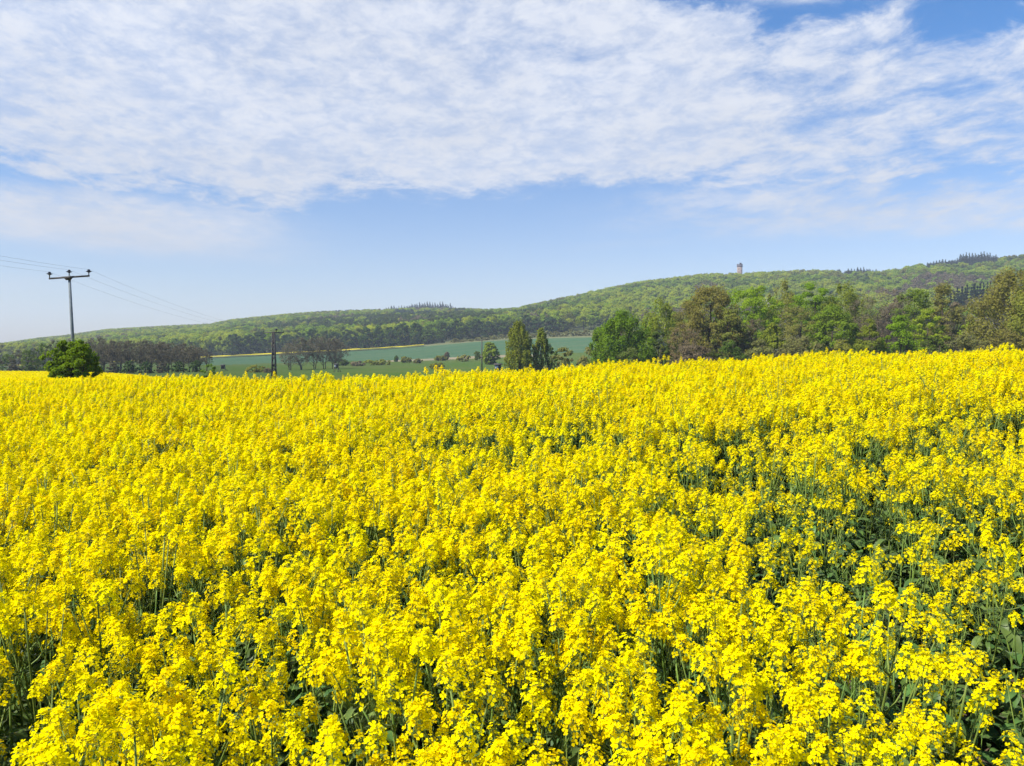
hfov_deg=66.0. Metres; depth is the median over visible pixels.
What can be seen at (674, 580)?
rapeseed plant
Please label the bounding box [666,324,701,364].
bare tree
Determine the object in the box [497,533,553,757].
rapeseed plant
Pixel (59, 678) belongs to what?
rapeseed plant
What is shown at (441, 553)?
rapeseed plant
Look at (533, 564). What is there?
rapeseed plant
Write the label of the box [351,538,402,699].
rapeseed plant
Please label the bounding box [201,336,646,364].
wheat field
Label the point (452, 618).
rapeseed plant
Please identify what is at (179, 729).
rapeseed plant
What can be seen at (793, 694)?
rapeseed plant
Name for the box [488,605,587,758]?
rapeseed plant
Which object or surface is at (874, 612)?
rapeseed plant
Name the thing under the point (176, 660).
rapeseed plant
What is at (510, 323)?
edge tree
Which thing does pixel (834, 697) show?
rapeseed plant
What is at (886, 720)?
rapeseed plant
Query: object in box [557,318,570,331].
edge tree
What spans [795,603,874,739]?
rapeseed plant
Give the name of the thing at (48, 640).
rapeseed plant
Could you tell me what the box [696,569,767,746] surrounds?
rapeseed plant
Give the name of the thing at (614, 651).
rapeseed plant
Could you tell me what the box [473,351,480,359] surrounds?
meadow shrub
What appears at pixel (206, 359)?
bare alder
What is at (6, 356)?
grove tree
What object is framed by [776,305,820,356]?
willow tree
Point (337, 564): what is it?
rapeseed plant
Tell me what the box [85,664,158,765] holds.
rapeseed plant
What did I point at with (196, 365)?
grove bush
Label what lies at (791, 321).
background tree
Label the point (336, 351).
bare meadow tree
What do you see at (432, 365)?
meadow shrub
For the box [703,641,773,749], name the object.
rapeseed plant
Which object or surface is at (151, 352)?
bare alder
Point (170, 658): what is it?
rapeseed plant
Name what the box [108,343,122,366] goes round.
bare alder
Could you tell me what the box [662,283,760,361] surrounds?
alder tree
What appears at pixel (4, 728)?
rapeseed plant
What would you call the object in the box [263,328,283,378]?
lattice pole
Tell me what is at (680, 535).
rapeseed plant
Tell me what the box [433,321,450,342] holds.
edge tree
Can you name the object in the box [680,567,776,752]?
rapeseed plant
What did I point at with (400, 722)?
rapeseed plant
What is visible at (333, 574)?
rapeseed plant
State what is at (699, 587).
rapeseed plant
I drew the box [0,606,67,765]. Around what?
rapeseed plant
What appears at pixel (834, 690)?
rapeseed plant
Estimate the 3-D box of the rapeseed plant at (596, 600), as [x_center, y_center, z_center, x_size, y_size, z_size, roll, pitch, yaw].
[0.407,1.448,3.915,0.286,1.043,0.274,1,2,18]
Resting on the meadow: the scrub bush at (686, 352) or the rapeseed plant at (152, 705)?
the scrub bush at (686, 352)
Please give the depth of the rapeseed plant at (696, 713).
2.73 m
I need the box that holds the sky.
[0,0,1023,342]
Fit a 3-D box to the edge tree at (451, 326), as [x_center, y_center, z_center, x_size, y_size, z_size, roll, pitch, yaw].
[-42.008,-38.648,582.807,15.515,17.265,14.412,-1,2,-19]
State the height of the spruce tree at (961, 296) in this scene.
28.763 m
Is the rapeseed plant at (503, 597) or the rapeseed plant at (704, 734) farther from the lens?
the rapeseed plant at (503, 597)
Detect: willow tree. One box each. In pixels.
[587,308,657,366]
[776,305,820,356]
[957,308,997,352]
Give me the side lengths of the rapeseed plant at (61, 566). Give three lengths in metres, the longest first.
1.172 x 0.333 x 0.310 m
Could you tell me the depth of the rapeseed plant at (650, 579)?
4.36 m
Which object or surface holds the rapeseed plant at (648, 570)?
on the ground at (993, 744)
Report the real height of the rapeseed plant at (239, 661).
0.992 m
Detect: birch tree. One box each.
[503,319,533,372]
[531,327,553,371]
[639,297,689,365]
[753,322,787,357]
[760,278,805,355]
[808,281,872,354]
[958,266,1023,351]
[1002,277,1023,349]
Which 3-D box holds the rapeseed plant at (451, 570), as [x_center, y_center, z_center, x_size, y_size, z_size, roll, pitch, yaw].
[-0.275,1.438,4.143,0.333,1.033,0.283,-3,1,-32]
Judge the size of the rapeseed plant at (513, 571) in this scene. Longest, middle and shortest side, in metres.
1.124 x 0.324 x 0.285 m
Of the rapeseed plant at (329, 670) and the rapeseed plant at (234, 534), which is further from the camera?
the rapeseed plant at (234, 534)
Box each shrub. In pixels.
[200,363,220,377]
[244,365,268,372]
[263,368,270,372]
[339,359,349,365]
[350,361,365,365]
[364,359,390,364]
[400,356,411,362]
[413,358,422,362]
[429,362,444,368]
[434,355,447,360]
[444,351,449,359]
[456,354,470,361]
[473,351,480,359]
[543,346,580,368]
[549,347,558,370]
[575,347,607,366]
[776,335,826,357]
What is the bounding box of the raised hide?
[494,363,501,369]
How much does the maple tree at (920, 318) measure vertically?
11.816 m
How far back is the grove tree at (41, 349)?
206.19 m
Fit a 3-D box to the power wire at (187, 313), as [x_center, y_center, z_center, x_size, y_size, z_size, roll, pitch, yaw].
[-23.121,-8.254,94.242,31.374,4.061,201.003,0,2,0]
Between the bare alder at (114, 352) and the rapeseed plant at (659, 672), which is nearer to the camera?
the rapeseed plant at (659, 672)
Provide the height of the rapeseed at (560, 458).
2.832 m
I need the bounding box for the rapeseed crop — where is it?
[0,370,163,382]
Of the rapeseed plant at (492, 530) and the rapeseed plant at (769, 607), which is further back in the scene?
the rapeseed plant at (492, 530)
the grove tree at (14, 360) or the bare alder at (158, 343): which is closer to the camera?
the grove tree at (14, 360)
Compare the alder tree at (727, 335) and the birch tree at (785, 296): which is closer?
the alder tree at (727, 335)
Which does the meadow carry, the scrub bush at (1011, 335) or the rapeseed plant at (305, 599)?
the scrub bush at (1011, 335)
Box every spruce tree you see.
[957,291,961,306]
[960,286,963,304]
[962,287,967,305]
[964,284,968,302]
[969,287,973,302]
[974,286,979,303]
[978,283,982,300]
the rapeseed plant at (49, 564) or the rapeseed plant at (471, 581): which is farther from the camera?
the rapeseed plant at (49, 564)
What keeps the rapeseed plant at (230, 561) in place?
on the ground at (993, 744)
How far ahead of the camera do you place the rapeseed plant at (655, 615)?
3.39 m
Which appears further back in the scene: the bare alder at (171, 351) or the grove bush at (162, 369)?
the bare alder at (171, 351)
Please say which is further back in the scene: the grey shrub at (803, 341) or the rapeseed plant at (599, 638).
the grey shrub at (803, 341)
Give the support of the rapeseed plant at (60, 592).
on the ground at (993, 744)
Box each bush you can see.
[6,363,20,370]
[24,364,37,370]
[38,338,104,377]
[38,361,50,370]
[105,361,119,372]
[119,360,137,373]
[137,361,154,373]
[156,361,169,372]
[171,362,187,372]
[187,360,204,371]
[482,342,500,364]
[565,329,576,335]
[580,329,590,335]
[609,348,641,365]
[676,344,712,365]
[713,339,751,361]
[742,338,776,360]
[829,339,861,354]
[907,335,952,354]
[937,333,990,353]
[975,327,1023,352]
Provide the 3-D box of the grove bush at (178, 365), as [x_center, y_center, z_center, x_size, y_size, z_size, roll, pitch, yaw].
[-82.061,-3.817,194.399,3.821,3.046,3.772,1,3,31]
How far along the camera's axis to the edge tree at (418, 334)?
567.75 m
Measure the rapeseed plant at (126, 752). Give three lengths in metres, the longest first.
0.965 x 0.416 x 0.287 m
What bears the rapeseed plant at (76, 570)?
on the ground at (993, 744)
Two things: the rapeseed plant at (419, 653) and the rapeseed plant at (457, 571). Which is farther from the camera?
the rapeseed plant at (457, 571)
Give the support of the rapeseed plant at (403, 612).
on the ground at (993, 744)
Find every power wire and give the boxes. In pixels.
[2,260,479,339]
[3,256,484,339]
[6,266,474,339]
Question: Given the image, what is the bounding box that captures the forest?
[0,254,1023,366]
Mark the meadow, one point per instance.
(397, 369)
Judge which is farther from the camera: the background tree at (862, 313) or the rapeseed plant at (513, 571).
the background tree at (862, 313)
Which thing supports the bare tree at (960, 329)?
on the meadow
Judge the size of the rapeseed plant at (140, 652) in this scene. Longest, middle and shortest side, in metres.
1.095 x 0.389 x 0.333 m
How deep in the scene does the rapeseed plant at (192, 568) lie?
4.21 m
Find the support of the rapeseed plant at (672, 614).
on the ground at (993, 744)
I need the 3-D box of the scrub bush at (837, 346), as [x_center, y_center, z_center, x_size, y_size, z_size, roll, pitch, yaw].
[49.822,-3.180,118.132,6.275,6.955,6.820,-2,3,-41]
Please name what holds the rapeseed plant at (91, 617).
on the ground at (993, 744)
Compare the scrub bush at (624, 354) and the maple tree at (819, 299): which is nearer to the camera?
the scrub bush at (624, 354)
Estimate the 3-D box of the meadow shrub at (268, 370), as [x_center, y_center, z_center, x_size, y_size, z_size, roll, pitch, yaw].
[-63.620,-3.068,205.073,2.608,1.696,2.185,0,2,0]
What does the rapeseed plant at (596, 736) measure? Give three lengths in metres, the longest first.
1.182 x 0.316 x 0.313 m
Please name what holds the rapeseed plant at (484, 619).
on the ground at (993, 744)
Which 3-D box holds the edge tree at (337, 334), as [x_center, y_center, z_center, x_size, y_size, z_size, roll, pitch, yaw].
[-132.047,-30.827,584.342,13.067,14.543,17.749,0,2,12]
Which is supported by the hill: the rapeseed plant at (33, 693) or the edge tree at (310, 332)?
the edge tree at (310, 332)
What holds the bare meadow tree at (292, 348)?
on the meadow
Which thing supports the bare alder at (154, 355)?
on the meadow
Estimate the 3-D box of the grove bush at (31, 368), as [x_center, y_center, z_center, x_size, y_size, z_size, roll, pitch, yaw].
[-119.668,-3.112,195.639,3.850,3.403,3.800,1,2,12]
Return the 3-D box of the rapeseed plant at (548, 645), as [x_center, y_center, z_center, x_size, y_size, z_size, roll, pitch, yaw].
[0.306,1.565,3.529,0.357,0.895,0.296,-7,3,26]
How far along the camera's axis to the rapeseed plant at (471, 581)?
3.50 m
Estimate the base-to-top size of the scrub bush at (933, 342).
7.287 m
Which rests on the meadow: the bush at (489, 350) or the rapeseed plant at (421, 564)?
the bush at (489, 350)
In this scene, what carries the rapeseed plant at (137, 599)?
on the ground at (993, 744)
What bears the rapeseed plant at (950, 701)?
on the ground at (993, 744)
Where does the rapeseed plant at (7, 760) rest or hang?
on the ground at (993, 744)
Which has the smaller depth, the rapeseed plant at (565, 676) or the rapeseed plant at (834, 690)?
the rapeseed plant at (565, 676)
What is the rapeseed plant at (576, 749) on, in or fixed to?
on the ground at (993, 744)
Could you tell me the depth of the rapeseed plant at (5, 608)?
3.15 m
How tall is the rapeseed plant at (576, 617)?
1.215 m
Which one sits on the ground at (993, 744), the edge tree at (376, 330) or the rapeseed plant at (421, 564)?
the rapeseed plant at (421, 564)
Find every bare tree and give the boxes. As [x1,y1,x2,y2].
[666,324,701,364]
[733,318,777,359]
[842,281,917,353]
[947,299,980,352]
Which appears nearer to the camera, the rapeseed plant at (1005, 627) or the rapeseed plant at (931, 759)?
the rapeseed plant at (931, 759)
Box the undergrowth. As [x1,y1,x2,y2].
[1,447,1023,765]
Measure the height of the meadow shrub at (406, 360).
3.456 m
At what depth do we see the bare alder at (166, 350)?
199.59 m
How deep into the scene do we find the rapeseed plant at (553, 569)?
3.98 m
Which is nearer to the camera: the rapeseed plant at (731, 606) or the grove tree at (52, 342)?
the rapeseed plant at (731, 606)
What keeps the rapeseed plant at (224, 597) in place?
on the ground at (993, 744)
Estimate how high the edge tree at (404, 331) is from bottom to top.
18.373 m
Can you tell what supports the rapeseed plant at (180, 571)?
on the ground at (993, 744)
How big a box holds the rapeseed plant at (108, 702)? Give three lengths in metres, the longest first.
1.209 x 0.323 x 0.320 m
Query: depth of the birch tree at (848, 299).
153.67 m
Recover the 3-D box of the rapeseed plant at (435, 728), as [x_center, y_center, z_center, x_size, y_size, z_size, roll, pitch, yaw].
[-0.334,1.458,3.698,0.387,1.135,0.372,-12,8,3]
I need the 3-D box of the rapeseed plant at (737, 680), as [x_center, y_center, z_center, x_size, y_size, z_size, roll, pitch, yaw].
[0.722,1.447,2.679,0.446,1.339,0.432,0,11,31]
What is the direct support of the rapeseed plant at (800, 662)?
on the ground at (993, 744)
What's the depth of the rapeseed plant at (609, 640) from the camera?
3.08 m
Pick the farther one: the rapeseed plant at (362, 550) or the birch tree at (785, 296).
the birch tree at (785, 296)
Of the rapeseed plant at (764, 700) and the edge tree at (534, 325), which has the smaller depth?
the rapeseed plant at (764, 700)
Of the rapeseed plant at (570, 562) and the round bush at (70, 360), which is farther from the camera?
the round bush at (70, 360)
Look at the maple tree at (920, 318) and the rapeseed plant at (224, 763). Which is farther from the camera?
the maple tree at (920, 318)
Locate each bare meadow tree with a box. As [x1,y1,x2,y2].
[278,345,300,369]
[280,336,317,369]
[302,335,329,368]
[314,335,337,368]
[319,336,346,368]
[323,341,351,368]
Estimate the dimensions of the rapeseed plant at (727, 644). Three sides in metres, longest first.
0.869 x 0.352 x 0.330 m
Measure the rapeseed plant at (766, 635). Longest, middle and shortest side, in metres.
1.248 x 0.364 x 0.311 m
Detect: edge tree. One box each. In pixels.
[221,334,245,355]
[241,334,253,353]
[251,331,267,353]
[267,334,280,352]
[276,334,296,351]
[294,332,307,350]
[304,328,319,351]
[319,330,331,348]
[325,332,341,349]
[339,329,358,348]
[357,327,372,347]
[371,325,383,347]
[382,327,397,346]
[394,323,410,345]
[409,322,422,345]
[419,326,435,343]
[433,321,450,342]
[447,319,464,341]
[463,321,482,339]
[470,319,482,336]
[480,321,497,337]
[492,320,509,335]
[505,319,515,333]
[518,314,533,332]
[528,320,546,332]
[541,316,559,333]
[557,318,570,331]
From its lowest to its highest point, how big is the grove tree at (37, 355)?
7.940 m
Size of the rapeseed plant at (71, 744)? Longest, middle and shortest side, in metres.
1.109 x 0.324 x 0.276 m
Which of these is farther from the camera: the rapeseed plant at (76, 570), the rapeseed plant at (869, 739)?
the rapeseed plant at (76, 570)
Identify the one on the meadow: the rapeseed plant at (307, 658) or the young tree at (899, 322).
the young tree at (899, 322)
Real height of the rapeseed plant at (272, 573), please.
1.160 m
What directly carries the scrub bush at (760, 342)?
on the meadow
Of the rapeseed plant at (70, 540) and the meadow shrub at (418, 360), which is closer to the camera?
the rapeseed plant at (70, 540)
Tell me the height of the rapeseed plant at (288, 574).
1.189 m
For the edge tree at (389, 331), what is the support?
on the hill
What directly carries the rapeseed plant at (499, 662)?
on the ground at (993, 744)
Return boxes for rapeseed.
[0,342,1023,765]
[114,344,423,361]
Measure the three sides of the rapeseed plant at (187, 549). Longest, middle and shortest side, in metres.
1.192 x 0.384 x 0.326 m
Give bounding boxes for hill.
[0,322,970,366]
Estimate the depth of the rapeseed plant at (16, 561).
4.10 m
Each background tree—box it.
[668,299,714,357]
[704,303,746,353]
[778,296,814,348]
[828,294,887,353]
[878,297,916,354]
[929,301,966,350]
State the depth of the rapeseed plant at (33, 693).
2.78 m
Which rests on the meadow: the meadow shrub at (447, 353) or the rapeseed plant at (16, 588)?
the meadow shrub at (447, 353)
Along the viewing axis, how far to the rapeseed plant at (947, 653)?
4.17 m
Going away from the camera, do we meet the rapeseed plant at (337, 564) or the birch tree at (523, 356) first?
the rapeseed plant at (337, 564)
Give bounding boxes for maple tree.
[709,285,784,348]
[784,281,839,355]
[802,304,858,355]
[890,289,936,352]
[911,308,950,354]
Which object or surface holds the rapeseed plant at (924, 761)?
on the ground at (993, 744)
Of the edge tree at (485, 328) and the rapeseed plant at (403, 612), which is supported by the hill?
the edge tree at (485, 328)
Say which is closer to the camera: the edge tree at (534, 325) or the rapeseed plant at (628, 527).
the rapeseed plant at (628, 527)
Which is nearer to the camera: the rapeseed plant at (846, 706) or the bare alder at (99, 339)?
the rapeseed plant at (846, 706)
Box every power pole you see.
[47,269,91,345]
[481,338,487,371]
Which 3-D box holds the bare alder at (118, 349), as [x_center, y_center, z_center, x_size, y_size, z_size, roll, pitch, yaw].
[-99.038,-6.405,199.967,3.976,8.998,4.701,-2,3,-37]
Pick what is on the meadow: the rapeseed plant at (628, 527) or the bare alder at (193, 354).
the bare alder at (193, 354)
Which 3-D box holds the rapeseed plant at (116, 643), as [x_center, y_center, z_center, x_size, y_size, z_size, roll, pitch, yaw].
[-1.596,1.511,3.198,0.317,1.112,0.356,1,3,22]
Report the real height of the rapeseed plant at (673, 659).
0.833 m
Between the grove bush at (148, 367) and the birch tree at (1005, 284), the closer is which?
the birch tree at (1005, 284)
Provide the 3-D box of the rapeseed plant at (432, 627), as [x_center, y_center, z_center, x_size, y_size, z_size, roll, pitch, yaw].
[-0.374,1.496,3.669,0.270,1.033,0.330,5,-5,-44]
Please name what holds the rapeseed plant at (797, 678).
on the ground at (993, 744)
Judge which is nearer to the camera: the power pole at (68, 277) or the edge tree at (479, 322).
the power pole at (68, 277)
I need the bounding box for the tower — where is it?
[737,263,742,273]
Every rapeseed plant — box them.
[0,521,62,682]
[0,546,68,723]
[0,547,45,720]
[0,551,81,764]
[0,568,79,765]
[0,574,71,765]
[0,592,51,765]
[0,595,24,736]
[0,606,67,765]
[0,635,64,765]
[1,577,52,712]
[1,583,54,726]
[2,545,47,672]
[17,527,91,671]
[22,680,147,765]
[24,583,91,718]
[27,606,104,734]
[27,662,130,765]
[28,698,188,765]
[30,553,65,705]
[32,563,152,743]
[32,710,122,765]
[35,659,127,764]
[36,646,123,763]
[37,521,101,669]
[38,639,122,716]
[45,515,127,705]
[49,543,134,697]
[50,539,119,712]
[51,588,138,765]
[53,634,137,758]
[54,604,106,751]
[57,599,137,765]
[59,565,145,705]
[60,577,130,765]
[61,527,144,705]
[62,553,145,756]
[63,615,111,706]
[65,544,145,718]
[65,619,167,765]
[69,613,159,764]
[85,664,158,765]
[86,575,142,699]
[91,552,164,698]
[93,692,168,765]
[98,680,174,765]
[99,666,197,765]
[100,548,159,686]
[107,736,166,765]
[114,525,187,692]
[121,532,174,696]
[121,680,225,765]
[122,508,189,738]
[124,566,192,709]
[126,613,187,751]
[129,626,214,758]
[135,639,195,760]
[140,632,213,717]
[145,725,228,765]
[148,644,231,762]
[150,536,213,700]
[150,721,224,762]
[151,686,232,763]
[154,592,257,758]
[160,622,269,755]
[161,533,233,703]
[165,651,299,765]
[166,717,249,765]
[171,558,226,723]
[172,546,219,710]
[173,545,254,736]
[173,578,266,764]
[179,548,251,717]
[181,570,249,756]
[187,670,243,761]
[193,611,255,728]
[201,518,273,699]
[202,589,263,757]
[203,677,289,764]
[214,608,274,765]
[220,620,264,719]
[221,530,285,706]
[225,588,288,762]
[227,685,321,765]
[229,665,320,765]
[234,713,281,765]
[237,559,312,725]
[237,582,312,764]
[247,646,309,753]
[247,754,272,765]
[249,558,320,765]
[255,624,345,765]
[257,552,323,765]
[258,578,355,763]
[263,550,311,754]
[263,586,364,765]
[263,595,323,737]
[283,715,388,765]
[285,564,348,728]
[286,568,348,756]
[288,713,369,765]
[291,572,362,765]
[296,608,381,765]
[298,560,388,765]
[302,543,357,718]
[305,630,392,763]
[309,624,369,765]
[313,568,381,765]
[316,593,388,765]
[323,542,379,736]
[326,538,389,659]
[327,579,398,761]
[328,618,399,765]
[328,629,405,764]
[330,613,414,765]
[332,599,417,765]
[335,621,432,765]
[341,571,404,761]
[342,604,403,765]
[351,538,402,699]
[359,629,419,760]
[360,577,415,763]
[361,576,432,765]
[364,555,407,694]
[365,554,420,735]
[375,533,425,625]
[378,685,464,765]
[378,694,420,765]
[379,626,464,761]
[379,646,504,765]
[380,578,483,758]
[385,543,447,751]
[395,589,490,742]
[396,539,443,744]
[399,535,439,744]
[400,526,452,714]
[401,627,489,750]
[404,599,448,763]
[409,621,511,750]
[410,577,482,749]
[412,533,474,688]
[413,736,515,765]
[414,602,477,762]
[416,539,484,706]
[420,524,487,721]
[422,612,468,763]
[424,574,497,739]
[425,587,466,750]
[426,566,516,765]
[431,527,505,708]
[431,557,485,738]
[450,538,504,700]
[450,590,502,703]
[450,600,527,765]
[453,591,519,765]
[459,581,531,757]
[459,625,534,764]
[465,591,535,765]
[468,585,532,765]
[471,521,511,685]
[482,546,549,735]
[485,527,553,745]
[487,562,567,758]
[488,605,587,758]
[488,620,582,764]
[489,555,556,727]
[493,563,554,721]
[494,576,546,756]
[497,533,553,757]
[504,608,597,765]
[513,670,596,764]
[515,600,593,764]
[519,557,604,765]
[527,550,608,751]
[530,564,601,765]
[531,565,590,748]
[533,591,571,728]
[536,554,587,729]
[537,559,626,755]
[537,651,610,762]
[539,634,602,765]
[552,624,646,765]
[555,658,618,765]
[557,546,622,727]
[559,672,662,765]
[565,550,603,695]
[568,589,630,750]
[573,572,621,738]
[575,531,621,683]
[575,557,629,739]
[575,559,645,709]
[577,624,640,764]
[578,693,716,765]
[579,659,660,765]
[586,600,673,765]
[589,527,647,721]
[590,590,679,765]
[591,647,690,765]
[592,683,699,762]
[598,566,663,755]
[598,625,721,765]
[603,684,690,765]
[609,525,702,755]
[609,679,730,765]
[613,556,688,732]
[614,600,676,765]
[615,545,685,756]
[619,511,670,696]
[620,593,691,724]
[624,677,725,760]
[632,536,689,695]
[645,541,684,706]
[652,581,715,705]
[657,591,724,748]
[658,529,753,744]
[659,596,704,745]
[659,598,756,765]
[659,607,690,689]
[661,594,752,765]
[663,521,726,685]
[664,549,700,667]
[665,611,707,696]
[666,619,758,765]
[667,643,761,764]
[670,561,727,747]
[671,636,761,765]
[675,565,753,745]
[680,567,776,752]
[684,557,746,757]
[686,545,723,713]
[690,699,749,764]
[694,641,773,765]
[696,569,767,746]
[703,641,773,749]
[706,590,751,703]
[714,599,786,759]
[716,583,805,759]
[725,542,779,704]
[727,620,774,713]
[739,595,775,680]
[744,640,819,752]
[745,576,833,727]
[749,579,851,760]
[750,631,790,718]
[752,635,812,764]
[760,629,810,722]
[767,677,915,765]
[772,614,874,765]
[774,645,889,765]
[776,617,832,724]
[780,680,857,765]
[784,623,850,765]
[784,660,864,765]
[787,621,823,681]
[790,584,855,765]
[794,581,852,731]
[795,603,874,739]
[798,655,850,765]
[799,561,897,760]
[799,628,831,746]
[809,637,850,763]
[823,648,855,712]
[825,586,952,765]
[830,640,931,765]
[833,717,959,765]
[836,628,877,746]
[840,637,899,755]
[842,633,896,757]
[844,640,952,765]
[856,637,896,713]
[857,602,907,707]
[862,643,928,762]
[864,728,914,765]
[864,735,896,765]
[898,628,957,757]
[901,649,952,761]
[903,712,963,765]
[909,568,959,659]
[909,623,972,765]
[911,648,1005,765]
[920,563,977,719]
[922,640,985,762]
[927,599,975,732]
[929,610,992,744]
[940,651,999,765]
[950,517,1023,714]
[955,700,994,765]
[959,581,1015,723]
[965,611,1023,752]
[975,566,1023,710]
[997,678,1023,764]
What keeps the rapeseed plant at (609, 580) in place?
on the ground at (993, 744)
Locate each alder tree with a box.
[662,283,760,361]
[705,306,757,361]
[914,281,975,354]
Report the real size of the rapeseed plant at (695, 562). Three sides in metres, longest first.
1.253 x 0.366 x 0.312 m
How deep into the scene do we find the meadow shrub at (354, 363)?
318.48 m
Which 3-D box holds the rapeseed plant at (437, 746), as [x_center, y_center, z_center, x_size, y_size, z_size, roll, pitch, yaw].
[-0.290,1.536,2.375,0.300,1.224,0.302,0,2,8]
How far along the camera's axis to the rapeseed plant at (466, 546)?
4.08 m
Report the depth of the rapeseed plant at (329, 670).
2.65 m
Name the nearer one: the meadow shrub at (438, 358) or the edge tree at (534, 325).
the meadow shrub at (438, 358)
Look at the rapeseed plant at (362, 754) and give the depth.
2.38 m
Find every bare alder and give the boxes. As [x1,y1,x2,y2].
[90,341,99,360]
[94,341,111,371]
[96,336,105,364]
[97,339,110,371]
[105,338,120,370]
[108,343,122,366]
[113,341,128,371]
[118,339,137,373]
[125,342,143,373]
[132,339,149,373]
[134,343,144,371]
[137,339,149,369]
[140,343,157,364]
[142,340,157,370]
[149,341,166,369]
[153,342,169,372]
[158,343,176,372]
[163,342,181,371]
[170,345,186,363]
[176,342,187,367]
[180,345,196,370]
[186,344,201,371]
[187,348,204,364]
[192,346,208,369]
[201,348,212,370]
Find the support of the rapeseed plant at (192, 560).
on the ground at (993, 744)
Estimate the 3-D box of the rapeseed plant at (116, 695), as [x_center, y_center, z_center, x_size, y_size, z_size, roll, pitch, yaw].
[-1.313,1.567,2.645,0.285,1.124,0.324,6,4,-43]
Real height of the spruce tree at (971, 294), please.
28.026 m
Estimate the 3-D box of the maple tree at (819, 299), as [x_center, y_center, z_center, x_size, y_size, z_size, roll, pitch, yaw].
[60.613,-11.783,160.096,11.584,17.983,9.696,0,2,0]
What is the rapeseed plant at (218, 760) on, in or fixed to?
on the ground at (993, 744)
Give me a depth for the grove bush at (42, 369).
190.39 m
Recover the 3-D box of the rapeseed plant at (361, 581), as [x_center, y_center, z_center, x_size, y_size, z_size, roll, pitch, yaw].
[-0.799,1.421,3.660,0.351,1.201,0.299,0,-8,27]
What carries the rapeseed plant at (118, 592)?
on the ground at (993, 744)
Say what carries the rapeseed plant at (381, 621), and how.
on the ground at (993, 744)
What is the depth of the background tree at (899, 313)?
198.96 m
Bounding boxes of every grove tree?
[0,354,16,370]
[8,349,28,370]
[19,350,39,370]
[28,347,41,370]
[35,343,51,368]
[43,340,60,366]
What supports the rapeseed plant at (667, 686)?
on the ground at (993, 744)
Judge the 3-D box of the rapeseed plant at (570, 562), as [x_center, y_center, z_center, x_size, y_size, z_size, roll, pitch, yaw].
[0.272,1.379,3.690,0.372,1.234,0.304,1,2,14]
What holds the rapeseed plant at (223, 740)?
on the ground at (993, 744)
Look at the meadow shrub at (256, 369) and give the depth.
208.50 m
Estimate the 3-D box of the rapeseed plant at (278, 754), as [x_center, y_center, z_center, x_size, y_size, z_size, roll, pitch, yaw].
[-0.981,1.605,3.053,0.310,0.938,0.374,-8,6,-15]
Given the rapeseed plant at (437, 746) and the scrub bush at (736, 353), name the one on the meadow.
the scrub bush at (736, 353)
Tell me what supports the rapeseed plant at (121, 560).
on the ground at (993, 744)
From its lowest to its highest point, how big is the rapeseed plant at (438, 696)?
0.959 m
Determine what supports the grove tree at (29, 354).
on the meadow
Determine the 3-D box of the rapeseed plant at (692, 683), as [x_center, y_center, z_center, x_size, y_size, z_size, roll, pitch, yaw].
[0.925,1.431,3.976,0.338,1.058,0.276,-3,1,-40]
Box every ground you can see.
[7,346,1023,765]
[385,354,532,361]
[424,330,635,345]
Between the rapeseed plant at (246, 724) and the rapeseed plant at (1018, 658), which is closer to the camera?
the rapeseed plant at (246, 724)
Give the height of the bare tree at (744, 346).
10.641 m
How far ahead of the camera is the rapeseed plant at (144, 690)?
4.24 m
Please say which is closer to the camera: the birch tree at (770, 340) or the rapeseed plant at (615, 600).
the rapeseed plant at (615, 600)
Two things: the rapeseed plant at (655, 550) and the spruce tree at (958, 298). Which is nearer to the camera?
the rapeseed plant at (655, 550)
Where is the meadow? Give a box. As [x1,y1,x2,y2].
[0,353,887,381]
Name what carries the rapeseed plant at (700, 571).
on the ground at (993, 744)
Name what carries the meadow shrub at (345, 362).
on the meadow
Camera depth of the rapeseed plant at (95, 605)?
3.30 m
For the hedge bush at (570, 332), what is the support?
on the scrub ground at (535, 337)
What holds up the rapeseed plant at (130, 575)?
on the ground at (993, 744)
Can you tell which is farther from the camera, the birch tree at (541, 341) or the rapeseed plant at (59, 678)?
the birch tree at (541, 341)
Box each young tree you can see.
[637,332,673,364]
[853,318,886,355]
[869,314,925,356]
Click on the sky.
(220, 160)
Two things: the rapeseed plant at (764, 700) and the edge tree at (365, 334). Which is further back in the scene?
the edge tree at (365, 334)
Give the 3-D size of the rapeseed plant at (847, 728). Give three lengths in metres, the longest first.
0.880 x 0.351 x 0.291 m
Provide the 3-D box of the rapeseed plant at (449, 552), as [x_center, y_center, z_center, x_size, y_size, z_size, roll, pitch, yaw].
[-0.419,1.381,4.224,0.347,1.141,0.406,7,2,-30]
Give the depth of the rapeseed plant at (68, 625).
3.35 m
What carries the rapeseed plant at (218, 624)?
on the ground at (993, 744)
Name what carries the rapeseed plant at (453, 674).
on the ground at (993, 744)
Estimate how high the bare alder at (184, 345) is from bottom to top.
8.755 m
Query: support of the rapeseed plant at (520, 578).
on the ground at (993, 744)
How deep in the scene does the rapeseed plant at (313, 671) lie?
2.83 m
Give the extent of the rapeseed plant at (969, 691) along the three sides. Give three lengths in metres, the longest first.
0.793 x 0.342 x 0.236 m
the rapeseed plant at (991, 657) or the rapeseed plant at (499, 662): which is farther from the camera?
the rapeseed plant at (991, 657)
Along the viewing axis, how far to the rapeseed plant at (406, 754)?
3.30 m
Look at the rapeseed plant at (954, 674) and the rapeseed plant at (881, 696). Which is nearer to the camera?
the rapeseed plant at (954, 674)
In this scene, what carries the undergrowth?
on the ground at (993, 744)

